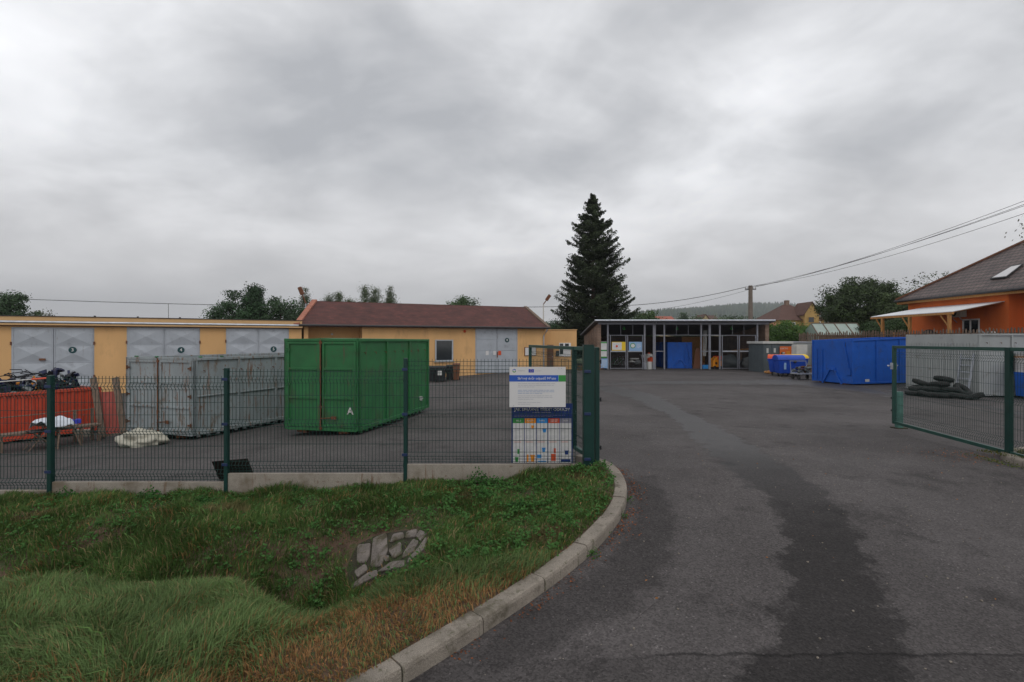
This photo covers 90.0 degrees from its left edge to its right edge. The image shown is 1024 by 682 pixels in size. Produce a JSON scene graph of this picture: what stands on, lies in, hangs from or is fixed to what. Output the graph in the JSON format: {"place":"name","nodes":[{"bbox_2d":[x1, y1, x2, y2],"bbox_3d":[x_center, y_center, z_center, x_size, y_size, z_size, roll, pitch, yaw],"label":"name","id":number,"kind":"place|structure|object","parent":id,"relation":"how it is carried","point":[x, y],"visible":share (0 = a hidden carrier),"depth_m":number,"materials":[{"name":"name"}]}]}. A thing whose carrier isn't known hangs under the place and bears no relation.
{"place":"outdoors","nodes":[
{"label":"outdoors","id":0,"kind":"place"},
{"bbox_2d":[0,448,1023,681],"bbox_3d":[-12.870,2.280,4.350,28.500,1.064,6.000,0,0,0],"label":"verge","id":1,"kind":"structure","parent":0,"point":[334,544],"depth_m":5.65,"materials":[{"name":"plant"}]},
{"bbox_2d":[0,358,577,495],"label":"fence","id":2,"kind":"object","parent":1,"relation":"on","point":[240,482],"visible":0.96,"depth_m":7.35,"materials":[{"name":"metal"}]},
{"bbox_2d":[509,367,565,406],"bbox_3d":[0.364,0.654,7.280,0.800,0.572,0.008,0,0,0],"label":"information board","id":3,"kind":"object","parent":2,"relation":"attached to","point":[537,386],"visible":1,"depth_m":7.28,"materials":[{"name":"white paint"}]},
{"bbox_2d":[513,403,572,462],"bbox_3d":[0.436,1.335,7.419,0.885,0.860,0.009,0,0,0],"label":"sorting poster","id":4,"kind":"object","parent":2,"relation":"attached to","point":[537,435],"visible":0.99,"depth_m":7.42,"materials":[{"name":"white paint"}]},
{"bbox_2d":[0,459,615,608],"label":"weeds","id":5,"kind":"object","parent":1,"relation":"on","point":[491,483],"visible":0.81,"depth_m":6.09,"materials":[{"name":"green plant"}]},
{"bbox_2d":[347,529,426,588],"bbox_3d":[-1.297,2.337,5.476,1.279,0.542,0.711,0,0,36],"label":"culvert apron","id":6,"kind":"object","parent":1,"relation":"on","point":[373,550],"visible":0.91,"depth_m":5.51,"materials":[{"name":"stone"}]},
{"bbox_2d":[30,431,1002,681],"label":"fallen leaves","id":7,"kind":"object","parent":1,"relation":"on","point":[976,457],"visible":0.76,"depth_m":4.14,"materials":[{"name":"brown plant"}]},
{"bbox_2d":[582,345,593,466],"bbox_3d":[1.090,1.251,7.310,0.160,2.398,0.190,0,0,0],"label":"gate post","id":8,"kind":"object","parent":1,"relation":"on","point":[587,404],"visible":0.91,"depth_m":7.24,"materials":[{"name":"metal"}]},
{"bbox_2d":[529,345,600,461],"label":"gate","id":9,"kind":"structure","parent":8,"relation":"attached to","point":[572,350],"depth_m":8.50,"materials":[{"name":"green metal"}]},
{"bbox_2d":[0,363,1023,681],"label":"asphalt yard","id":10,"kind":"structure","parent":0,"point":[962,519],"depth_m":7.11,"materials":[{"name":"asphalt"}]},
{"bbox_2d":[23,424,55,450],"bbox_3d":[-10.979,2.148,11.912,0.404,0.767,0.528,0,0,35],"label":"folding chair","id":11,"kind":"object","parent":10,"relation":"on","point":[40,431],"visible":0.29,"depth_m":11.84,"materials":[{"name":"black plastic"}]},
{"bbox_2d":[0,387,100,441],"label":"red skip","id":12,"kind":"object","parent":10,"relation":"on","point":[84,406],"visible":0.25,"depth_m":13.33,"materials":[{"name":"orange paint"}]},
{"bbox_2d":[0,368,79,392],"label":"scrap heap","id":13,"kind":"object","parent":12,"relation":"in","point":[44,373],"visible":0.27,"depth_m":14.03,"materials":[{"name":"metal"}]},
{"bbox_2d":[0,408,101,452],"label":"long bench","id":14,"kind":"object","parent":10,"relation":"on","point":[91,423],"visible":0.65,"depth_m":12.93,"materials":[{"name":"brown wood"}]},
{"bbox_2d":[34,424,82,448],"bbox_3d":[-10.906,2.273,12.300,0.921,0.535,0.541,0,0,20],"label":"trestle table","id":15,"kind":"object","parent":10,"relation":"on","point":[58,436],"visible":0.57,"depth_m":12.23,"materials":[{"name":"brown wood"}]},
{"bbox_2d":[29,416,75,428],"bbox_3d":[-10.949,1.961,12.200,0.860,0.338,0.571,0,0,20],"label":"white sheet","id":16,"kind":"object","parent":15,"relation":"on","point":[41,420],"visible":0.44,"depth_m":12.12,"materials":[{"name":"plastic"}]},
{"bbox_2d":[90,377,127,437],"bbox_3d":[-10.823,1.781,13.725,1.153,1.621,0.483,0,0,-8],"label":"leaning panel","id":17,"kind":"object","parent":10,"relation":"on","point":[106,410],"visible":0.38,"depth_m":13.75,"materials":[{"name":"brown wood"}]},
{"bbox_2d":[115,428,169,447],"bbox_3d":[-8.748,2.257,12.097,1.331,0.413,0.799,0,0,12],"label":"bulk bag","id":18,"kind":"object","parent":10,"relation":"on","point":[140,440],"visible":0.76,"depth_m":11.86,"materials":[{"name":"fabric"}]},
{"bbox_2d":[0,303,302,392],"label":"garage building","id":19,"kind":"structure","parent":10,"relation":"on","point":[92,347],"depth_m":26.93,"materials":[{"name":"yellow paint"}]},
{"bbox_2d":[126,353,283,437],"bbox_3d":[-8.060,1.406,15.383,2.481,2.052,5.264,0,0,20],"label":"grey container","id":20,"kind":"object","parent":10,"relation":"on","point":[197,366],"visible":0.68,"depth_m":13.22,"materials":[{"name":"grey paint"},{"name":"rusty steel"}]},
{"bbox_2d":[126,359,158,429],"bbox_3d":[-9.518,1.372,13.177,1.138,1.780,0.083,0,0,20],"label":"door","id":21,"kind":"structure","parent":20,"relation":"in","point":[140,368],"depth_m":13.21,"materials":[{"name":"grey paint"}]},
{"bbox_2d":[159,360,191,432],"bbox_3d":[-8.394,1.372,12.762,1.138,1.780,0.083,0,0,20],"label":"door","id":22,"kind":"structure","parent":20,"relation":"in","point":[168,368],"depth_m":12.79,"materials":[{"name":"grey paint"}]},
{"bbox_2d":[212,458,252,478],"bbox_3d":[-4.171,1.920,7.661,0.633,0.416,0.402,0,0,0],"label":"crate","id":23,"kind":"object","parent":10,"relation":"on","point":[235,470],"visible":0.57,"depth_m":7.61,"materials":[{"name":"plastic"}]},
{"bbox_2d":[284,338,428,433],"bbox_3d":[-4.090,1.070,14.375,2.009,2.285,4.564,0,0,12],"label":"green container","id":24,"kind":"object","parent":10,"relation":"on","point":[346,354],"visible":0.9,"depth_m":12.36,"materials":[{"name":"metal"}]},
{"bbox_2d":[285,342,319,425],"bbox_3d":[-5.030,1.033,12.304,0.903,2.040,0.083,0,0,12],"label":"door","id":25,"kind":"structure","parent":24,"relation":"in","point":[305,356],"depth_m":12.32,"materials":[{"name":"green paint"}]},
{"bbox_2d":[322,342,355,427],"bbox_3d":[-4.081,1.033,12.097,0.903,2.040,0.083,0,0,12],"label":"door","id":26,"kind":"structure","parent":24,"relation":"in","point":[340,356],"depth_m":12.13,"materials":[{"name":"green paint"}]},
{"bbox_2d":[293,299,550,375],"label":"hall building","id":27,"kind":"structure","parent":10,"relation":"on","point":[469,332],"depth_m":35.54,"materials":[{"name":"yellow paint"}]},
{"bbox_2d":[435,340,452,360],"bbox_3d":[-4.605,0.669,34.796,1.429,1.512,0.137,0,0,-24],"label":"window","id":28,"kind":"structure","parent":27,"relation":"in","point":[443,348],"depth_m":34.82,"materials":[{"name":"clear glass"}]},
{"bbox_2d":[429,366,435,381],"bbox_3d":[-4.706,1.948,30.227,0.500,0.948,0.575,0,0,0],"label":"wheelie bin","id":29,"kind":"object","parent":10,"relation":"on","point":[432,375],"visible":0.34,"depth_m":30.00,"materials":[{"name":"black plastic"}]},
{"bbox_2d":[435,366,446,381],"bbox_3d":[-4.161,1.920,29.927,0.620,0.948,0.695,0,0,0],"label":"wheelie bin","id":30,"kind":"object","parent":10,"relation":"on","point":[440,375],"visible":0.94,"depth_m":29.64,"materials":[{"name":"black plastic"}]},
{"bbox_2d":[446,365,452,379],"bbox_3d":[-3.747,1.905,30.828,0.460,0.948,0.535,0,0,0],"label":"wheelie bin","id":31,"kind":"object","parent":10,"relation":"on","point":[449,376],"visible":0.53,"depth_m":30.61,"materials":[{"name":"black plastic"}]},
{"bbox_2d":[452,363,459,379],"bbox_3d":[-3.335,1.839,30.628,0.440,1.038,0.515,0,0,0],"label":"wheelie bin","id":32,"kind":"object","parent":10,"relation":"on","point":[456,376],"visible":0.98,"depth_m":30.43,"materials":[{"name":"brown paint"}]},
{"bbox_2d":[343,454,626,681],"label":"kerb","id":33,"kind":"structure","parent":10,"relation":"on","point":[416,659],"depth_m":3.88,"materials":[{"name":"concrete"}]},
{"bbox_2d":[545,329,576,368],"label":"annex building","id":34,"kind":"structure","parent":10,"relation":"on","point":[560,337],"depth_m":39.20,"materials":[{"name":"yellow paint"}]},
{"bbox_2d":[453,474,688,681],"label":"kerb stain","id":35,"kind":"object","parent":10,"relation":"on","point":[568,619],"visible":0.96,"depth_m":4.16,"materials":[{"name":"concrete"}]},
{"bbox_2d":[580,320,775,369],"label":"open shed","id":36,"kind":"structure","parent":10,"relation":"on","point":[721,335],"depth_m":40.98,"materials":[{"name":"brown wood"},{"name":"grey steel"},{"name":"glass"}]},
{"bbox_2d":[601,342,606,357],"bbox_3d":[6.987,0.669,38.943,0.436,1.235,0.014,0,0,0],"label":"poster","id":37,"kind":"object","parent":36,"relation":"attached to","point":[603,349],"visible":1,"depth_m":38.94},
{"bbox_2d":[610,335,625,368],"bbox_3d":[8.079,0.840,39.000,1.248,2.635,0.074,0,0,0],"label":"door leaf","id":38,"kind":"structure","parent":36,"relation":"in","point":[610,335],"depth_m":38.96,"materials":[{"name":"metal"}]},
{"bbox_2d":[612,342,625,350],"bbox_3d":[8.113,0.397,38.941,1.040,0.663,0.019,0,0,0],"label":"poster","id":39,"kind":"object","parent":36,"relation":"attached to","point":[618,346],"visible":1,"depth_m":38.94,"materials":[{"name":"paper"}]},
{"bbox_2d":[627,335,642,368],"bbox_3d":[9.380,0.840,39.000,1.209,2.635,0.074,0,0,0],"label":"door leaf","id":40,"kind":"structure","parent":36,"relation":"in","point":[627,335],"depth_m":38.96,"materials":[{"name":"metal"}]},
{"bbox_2d":[629,342,641,350],"bbox_3d":[9.385,0.409,38.939,0.988,0.689,0.022,0,0,0],"label":"poster","id":41,"kind":"object","parent":36,"relation":"attached to","point":[635,346],"visible":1,"depth_m":38.94,"materials":[{"name":"paper"}]},
{"bbox_2d":[656,342,691,368],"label":"blue container","id":42,"kind":"object","parent":36,"relation":"on","point":[678,354],"visible":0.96,"depth_m":40.36,"materials":[{"name":"metal"}]},
{"bbox_2d":[682,337,704,364],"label":"chipboard sheet","id":43,"kind":"object","parent":36,"relation":"on","point":[695,341],"visible":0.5,"depth_m":45.74,"materials":[{"name":"wood"}]},
{"bbox_2d":[693,348,699,368],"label":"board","id":44,"kind":"object","parent":36,"relation":"on","point":[696,364],"visible":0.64,"depth_m":40.27,"materials":[{"name":"brown wood"}]},
{"bbox_2d":[722,335,737,368],"bbox_3d":[16.598,0.840,39.000,1.241,2.635,0.074,0,0,0],"label":"door leaf","id":45,"kind":"structure","parent":36,"relation":"in","point":[722,335],"depth_m":38.96,"materials":[{"name":"metal"}]},
{"bbox_2d":[721,354,742,367],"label":"covered heap","id":46,"kind":"object","parent":36,"relation":"on","point":[730,358],"visible":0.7,"depth_m":40.58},
{"bbox_2d":[739,335,755,368],"bbox_3d":[17.930,0.840,39.000,1.294,2.635,0.074,0,0,0],"label":"door leaf","id":47,"kind":"structure","parent":36,"relation":"in","point":[751,336],"depth_m":38.96,"materials":[{"name":"metal"}]},
{"bbox_2d":[566,379,929,681],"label":"wet streak","id":48,"kind":"object","parent":10,"relation":"on","point":[802,607],"visible":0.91,"depth_m":4.28,"materials":[{"name":"concrete"}]},
{"bbox_2d":[600,379,904,400],"bbox_3d":[10.184,2.095,23.176,12.486,0.068,11.345,0,0,0],"label":"damp patch","id":49,"kind":"object","parent":10,"relation":"on","point":[834,386],"visible":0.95,"depth_m":25.40,"materials":[{"name":"asphalt"}]},
{"bbox_2d":[485,423,1021,674],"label":"pebbles","id":50,"kind":"object","parent":10,"relation":"on","point":[817,657],"visible":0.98,"depth_m":5.58,"materials":[{"name":"stone"}]},
{"bbox_2d":[747,341,792,371],"bbox_3d":[18.391,1.102,36.590,2.132,2.150,2.420,0,0,0],"label":"storage cabin","id":51,"kind":"object","parent":10,"relation":"on","point":[759,351],"visible":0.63,"depth_m":35.61,"materials":[{"name":"metal"}]},
{"bbox_2d":[764,345,770,370],"bbox_3d":[17.700,1.202,35.474,0.490,1.850,0.047,0,0,0],"label":"door","id":52,"kind":"structure","parent":51,"relation":"in","point":[767,348],"depth_m":35.46,"materials":[{"name":"metal"}]},
{"bbox_2d":[780,346,790,353],"bbox_3d":[18.939,0.764,35.417,0.826,0.780,0.026,0,0,0],"label":"orange banner","id":53,"kind":"object","parent":51,"relation":"attached to","point":[785,349],"visible":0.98,"depth_m":35.42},
{"bbox_2d":[767,354,788,375],"bbox_3d":[16.904,1.502,32.300,1.440,1.312,1.060,0,0,30],"label":"waste cart","id":54,"kind":"object","parent":10,"relation":"on","point":[771,365],"visible":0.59,"depth_m":32.17,"materials":[{"name":"blue plastic"}]},
{"bbox_2d":[772,355,805,376],"bbox_3d":[16.740,1.494,30.997,1.640,1.312,1.065,0,0,8],"label":"waste cart","id":55,"kind":"object","parent":10,"relation":"on","point":[781,363],"visible":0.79,"depth_m":30.61,"materials":[{"name":"blue plastic"}]},
{"bbox_2d":[790,363,811,379],"bbox_3d":[16.198,1.626,28.540,1.000,1.011,0.960,0,0,0],"label":"hand cart","id":56,"kind":"object","parent":10,"relation":"on","point":[799,376],"visible":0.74,"depth_m":28.71,"materials":[{"name":"metal"}]},
{"bbox_2d":[791,366,811,372],"bbox_3d":[16.164,1.596,28.507,1.012,0.444,0.721,0,0,0],"label":"scrap load","id":57,"kind":"object","parent":56,"relation":"on","point":[802,369],"visible":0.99,"depth_m":28.39},
{"bbox_2d":[792,342,811,364],"bbox_3d":[20.695,1.109,37.120,2.128,2.140,2.560,0,0,0],"label":"storage cabin","id":58,"kind":"object","parent":10,"relation":"on","point":[809,349],"visible":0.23,"depth_m":35.90,"materials":[{"name":"metal"}]},
{"bbox_2d":[587,453,1023,558],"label":"kerb weeds","id":59,"kind":"object","parent":10,"relation":"on","point":[623,514],"visible":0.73,"depth_m":7.47,"materials":[{"name":"green plant"}]},
{"bbox_2d":[812,337,905,384],"bbox_3d":[17.907,0.954,25.957,4.506,2.327,2.389,0,0,-14],"label":"blue container","id":60,"kind":"object","parent":10,"relation":"on","point":[855,361],"visible":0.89,"depth_m":24.86,"materials":[{"name":"metal"}]},
{"bbox_2d":[890,391,907,428],"bbox_3d":[8.768,1.661,11.600,0.260,1.030,0.200,0,0,0],"label":"gate stop post","id":61,"kind":"object","parent":10,"relation":"on","point":[899,404],"visible":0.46,"depth_m":11.55,"materials":[{"name":"metal"}]},
{"bbox_2d":[933,392,950,397],"bbox_3d":[15.739,1.981,18.700,0.613,0.190,0.610,0,-3,10],"label":"tyre","id":62,"kind":"object","parent":10,"relation":"on","point":[936,395],"visible":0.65,"depth_m":18.55,"materials":[{"name":"rubber"}]},
{"bbox_2d":[941,387,958,392],"bbox_3d":[16.160,1.797,18.900,0.610,0.190,0.613,0,-7,39],"label":"tyre","id":63,"kind":"object","parent":62,"relation":"on","point":[952,389],"visible":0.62,"depth_m":18.67,"materials":[{"name":"rubber"}]},
{"bbox_2d":[953,383,972,394],"bbox_3d":[16.500,1.796,18.750,0.610,0.190,0.612,17,43,-1],"label":"tyre","id":64,"kind":"object","parent":63,"relation":"on","point":[966,389],"visible":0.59,"depth_m":18.72,"materials":[{"name":"rubber"}]},
{"bbox_2d":[862,385,1022,416],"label":"tar joint","id":65,"kind":"object","parent":10,"relation":"on","point":[976,405],"visible":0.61,"depth_m":16.91,"materials":[{"name":"asphalt"}]},
{"bbox_2d":[887,346,1023,456],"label":"gate","id":66,"kind":"structure","parent":10,"relation":"on","point":[1008,402],"depth_m":8.81,"materials":[{"name":"metal"}]},
{"bbox_2d":[1014,353,1023,371],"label":"notice board","id":67,"kind":"object","parent":66,"relation":"attached to","point":[1018,362],"visible":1,"depth_m":8.01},
{"bbox_2d":[906,334,1023,395],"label":"grey container","id":68,"kind":"object","parent":10,"relation":"on","point":[985,340],"visible":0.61,"depth_m":19.46,"materials":[{"name":"metal"}]},
{"bbox_2d":[956,353,974,388],"bbox_3d":[17.100,1.270,19.346,0.299,1.629,0.575,0,0,2],"label":"ladder","id":69,"kind":"object","parent":10,"relation":"on","point":[970,372],"visible":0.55,"depth_m":19.12,"materials":[{"name":"metal"}]},
{"bbox_2d":[965,392,984,399],"bbox_3d":[16.320,1.978,18.100,0.610,0.190,0.613,-21,-24,18],"label":"tyre","id":70,"kind":"object","parent":10,"relation":"on","point":[972,396],"visible":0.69,"depth_m":17.89,"materials":[{"name":"rubber"}]},
{"bbox_2d":[1000,447,1023,467],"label":"kerb","id":71,"kind":"structure","parent":10,"relation":"on","point":[1013,459],"depth_m":7.77,"materials":[{"name":"concrete"}]},
{"bbox_2d":[1014,372,1022,395],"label":"blue skip","id":72,"kind":"object","parent":10,"relation":"on","point":[1015,376],"visible":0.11,"depth_m":18.55,"materials":[{"name":"paint"}]},
{"bbox_2d":[0,0,1023,322],"label":"sky","id":73,"kind":"structure","parent":0,"point":[181,153],"materials":[{"name":"grey"}]},
{"bbox_2d":[577,317,824,362],"bbox_3d":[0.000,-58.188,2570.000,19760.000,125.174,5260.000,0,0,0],"label":"ground","id":74,"kind":"structure","parent":0,"point":[675,318],"depth_m":1190.07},
{"bbox_2d":[0,289,41,315],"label":"broadleaf tree","id":75,"kind":"object","parent":74,"relation":"on","point":[9,303],"visible":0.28,"depth_m":43.56,"materials":[{"name":"green plant"}]},
{"bbox_2d":[198,290,259,318],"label":"broadleaf tree","id":76,"kind":"object","parent":74,"relation":"on","point":[217,311],"visible":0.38,"depth_m":45.23,"materials":[{"name":"green plant"}]},
{"bbox_2d":[230,281,269,318],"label":"broadleaf tree","id":77,"kind":"object","parent":74,"relation":"on","point":[255,292],"visible":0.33,"depth_m":46.41,"materials":[{"name":"green plant"}]},
{"bbox_2d":[250,295,304,319],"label":"broadleaf tree","id":78,"kind":"object","parent":74,"relation":"on","point":[277,307],"visible":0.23,"depth_m":45.54,"materials":[{"name":"green plant"}]},
{"bbox_2d":[279,308,304,319],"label":"broadleaf tree","id":79,"kind":"object","parent":74,"relation":"on","point":[291,317],"visible":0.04,"depth_m":42.36,"materials":[{"name":"green plant"}]},
{"bbox_2d":[296,287,313,311],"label":"birch","id":80,"kind":"object","parent":74,"relation":"on","point":[307,300],"visible":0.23,"depth_m":49.91,"materials":[{"name":"green plant"}]},
{"bbox_2d":[358,284,372,302],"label":"birch","id":81,"kind":"object","parent":74,"relation":"on","point":[364,293],"visible":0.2,"depth_m":49.79,"materials":[{"name":"green plant"}]},
{"bbox_2d":[365,286,382,302],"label":"birch","id":82,"kind":"object","parent":74,"relation":"on","point":[375,299],"visible":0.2,"depth_m":49.80,"materials":[{"name":"green plant"}]},
{"bbox_2d":[380,286,398,302],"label":"birch","id":83,"kind":"object","parent":74,"relation":"on","point":[390,298],"visible":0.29,"depth_m":49.74,"materials":[{"name":"green plant"}]},
{"bbox_2d":[447,294,480,305],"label":"ash tree","id":84,"kind":"object","parent":74,"relation":"on","point":[462,301],"visible":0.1,"depth_m":54.28,"materials":[{"name":"green plant"}]},
{"bbox_2d":[550,193,640,358],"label":"spruce tree","id":85,"kind":"object","parent":74,"relation":"on","point":[600,283],"visible":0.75,"depth_m":48.82,"materials":[{"name":"green plant"}]},
{"bbox_2d":[627,311,666,319],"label":"broadleaf tree","id":86,"kind":"object","parent":74,"relation":"on","point":[645,316],"visible":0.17,"depth_m":69.02,"materials":[{"name":"green plant"}]},
{"bbox_2d":[590,302,821,321],"bbox_3d":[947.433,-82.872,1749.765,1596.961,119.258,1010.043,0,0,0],"label":"wood","id":87,"kind":"object","parent":74,"relation":"on","point":[740,310],"visible":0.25,"depth_m":1384.31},
{"bbox_2d":[708,315,757,319],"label":"broadleaf tree","id":88,"kind":"object","parent":74,"relation":"on","point":[731,318],"visible":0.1,"depth_m":122.39,"materials":[{"name":"green plant"}]},
{"bbox_2d":[745,285,755,319],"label":"concrete pole","id":89,"kind":"object","parent":74,"relation":"on","point":[750,302],"visible":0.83,"depth_m":51.86,"materials":[{"name":"concrete"}]},
{"bbox_2d":[749,213,1023,286],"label":"overhead cable","id":90,"kind":"object","parent":89,"relation":"attached to","point":[901,252],"visible":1,"depth_m":33.01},
{"bbox_2d":[755,206,1022,285],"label":"overhead cable","id":91,"kind":"object","parent":89,"relation":"attached to","point":[899,247],"visible":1,"depth_m":33.82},
{"bbox_2d":[757,201,1022,286],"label":"overhead cable","id":92,"kind":"object","parent":89,"relation":"attached to","point":[920,238],"visible":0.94,"depth_m":32.37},
{"bbox_2d":[754,300,823,332],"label":"villa","id":93,"kind":"object","parent":74,"relation":"on","point":[799,312],"visible":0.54,"depth_m":80.71,"materials":[{"name":"yellow paint"}]},
{"bbox_2d":[711,356,721,368],"bbox_3d":[15.757,1.665,39.703,0.780,1.007,0.600,0,0,-17],"label":"road saw","id":94,"kind":"object","parent":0,"point":[714,362],"visible":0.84,"depth_m":39.46,"materials":[{"name":"yellow plastic"}]},
{"bbox_2d":[791,345,806,354],"bbox_3d":[19.238,0.908,34.259,0.720,1.320,0.682,0,0,0],"label":"white cabinet","id":95,"kind":"object","parent":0,"point":[798,349],"visible":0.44,"depth_m":33.95,"materials":[{"name":"metal"}]},
{"label":"garden ground","id":96,"kind":"structure","parent":0,"visible":0},
{"bbox_2d":[769,320,809,341],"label":"hazel bush","id":97,"kind":"object","parent":96,"relation":"on","point":[783,331],"visible":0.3,"depth_m":43.52,"materials":[{"name":"green plant"}]},
{"bbox_2d":[805,323,865,341],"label":"greenhouse","id":98,"kind":"object","parent":96,"relation":"on","point":[816,328],"visible":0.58,"depth_m":41.44,"materials":[{"name":"clear glass"}]},
{"bbox_2d":[809,275,918,324],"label":"walnut tree","id":99,"kind":"object","parent":96,"relation":"on","point":[843,301],"visible":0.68,"depth_m":48.57,"materials":[{"name":"green plant"}]},
{"bbox_2d":[854,321,885,337],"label":"garden shrub","id":100,"kind":"object","parent":96,"relation":"on","point":[868,326],"visible":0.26,"depth_m":40.49,"materials":[{"name":"green plant"}]},
{"bbox_2d":[853,292,907,331],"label":"broadleaf tree","id":101,"kind":"object","parent":96,"relation":"on","point":[888,308],"visible":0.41,"depth_m":46.31,"materials":[{"name":"green plant"}]},
{"bbox_2d":[875,318,907,336],"bbox_3d":[28.722,-0.515,37.905,3.228,2.492,3.263,0,0,0],"label":"garden shrub","id":102,"kind":"object","parent":96,"relation":"on","point":[896,324],"visible":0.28,"depth_m":37.67,"materials":[{"name":"green plant"}]},
{"bbox_2d":[799,327,1023,341],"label":"picket fence","id":103,"kind":"object","parent":96,"relation":"on","point":[802,337],"visible":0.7,"depth_m":29.64,"materials":[{"name":"brown wood"}]},
{"bbox_2d":[901,271,952,310],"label":"ash tree","id":104,"kind":"object","parent":96,"relation":"on","point":[914,281],"visible":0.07,"depth_m":44.62,"materials":[{"name":"green plant"}]},
{"bbox_2d":[870,301,1004,336],"bbox_3d":[24.340,-0.843,29.425,3.280,2.545,6.050,0,0,0],"label":"canopy","id":105,"kind":"object","parent":96,"relation":"on","point":[948,310],"visible":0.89,"depth_m":28.89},
{"bbox_2d":[894,240,1023,333],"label":"orange house","id":106,"kind":"structure","parent":96,"relation":"on","point":[997,276],"depth_m":29.10,"materials":[{"name":"paint"}]},
{"bbox_2d":[950,310,966,322],"bbox_3d":[25.810,-1.474,29.625,0.370,0.811,0.750,0,0,0],"label":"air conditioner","id":107,"kind":"object","parent":106,"relation":"attached to","point":[959,314],"visible":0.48,"depth_m":29.33,"materials":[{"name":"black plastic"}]},
{"bbox_2d":[962,318,979,332],"bbox_3d":[25.964,-0.710,28.955,0.067,1.080,1.070,0,0,0],"label":"window","id":108,"kind":"structure","parent":106,"relation":"in","point":[969,324],"depth_m":28.94,"materials":[{"name":"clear glass"}]},
{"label":"wooden pole","id":109,"kind":"object","parent":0,"visible":0},
{"bbox_2d":[29,299,572,306],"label":"overhead cable","id":110,"kind":"object","parent":109,"relation":"attached to","point":[152,303],"visible":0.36,"depth_m":49.33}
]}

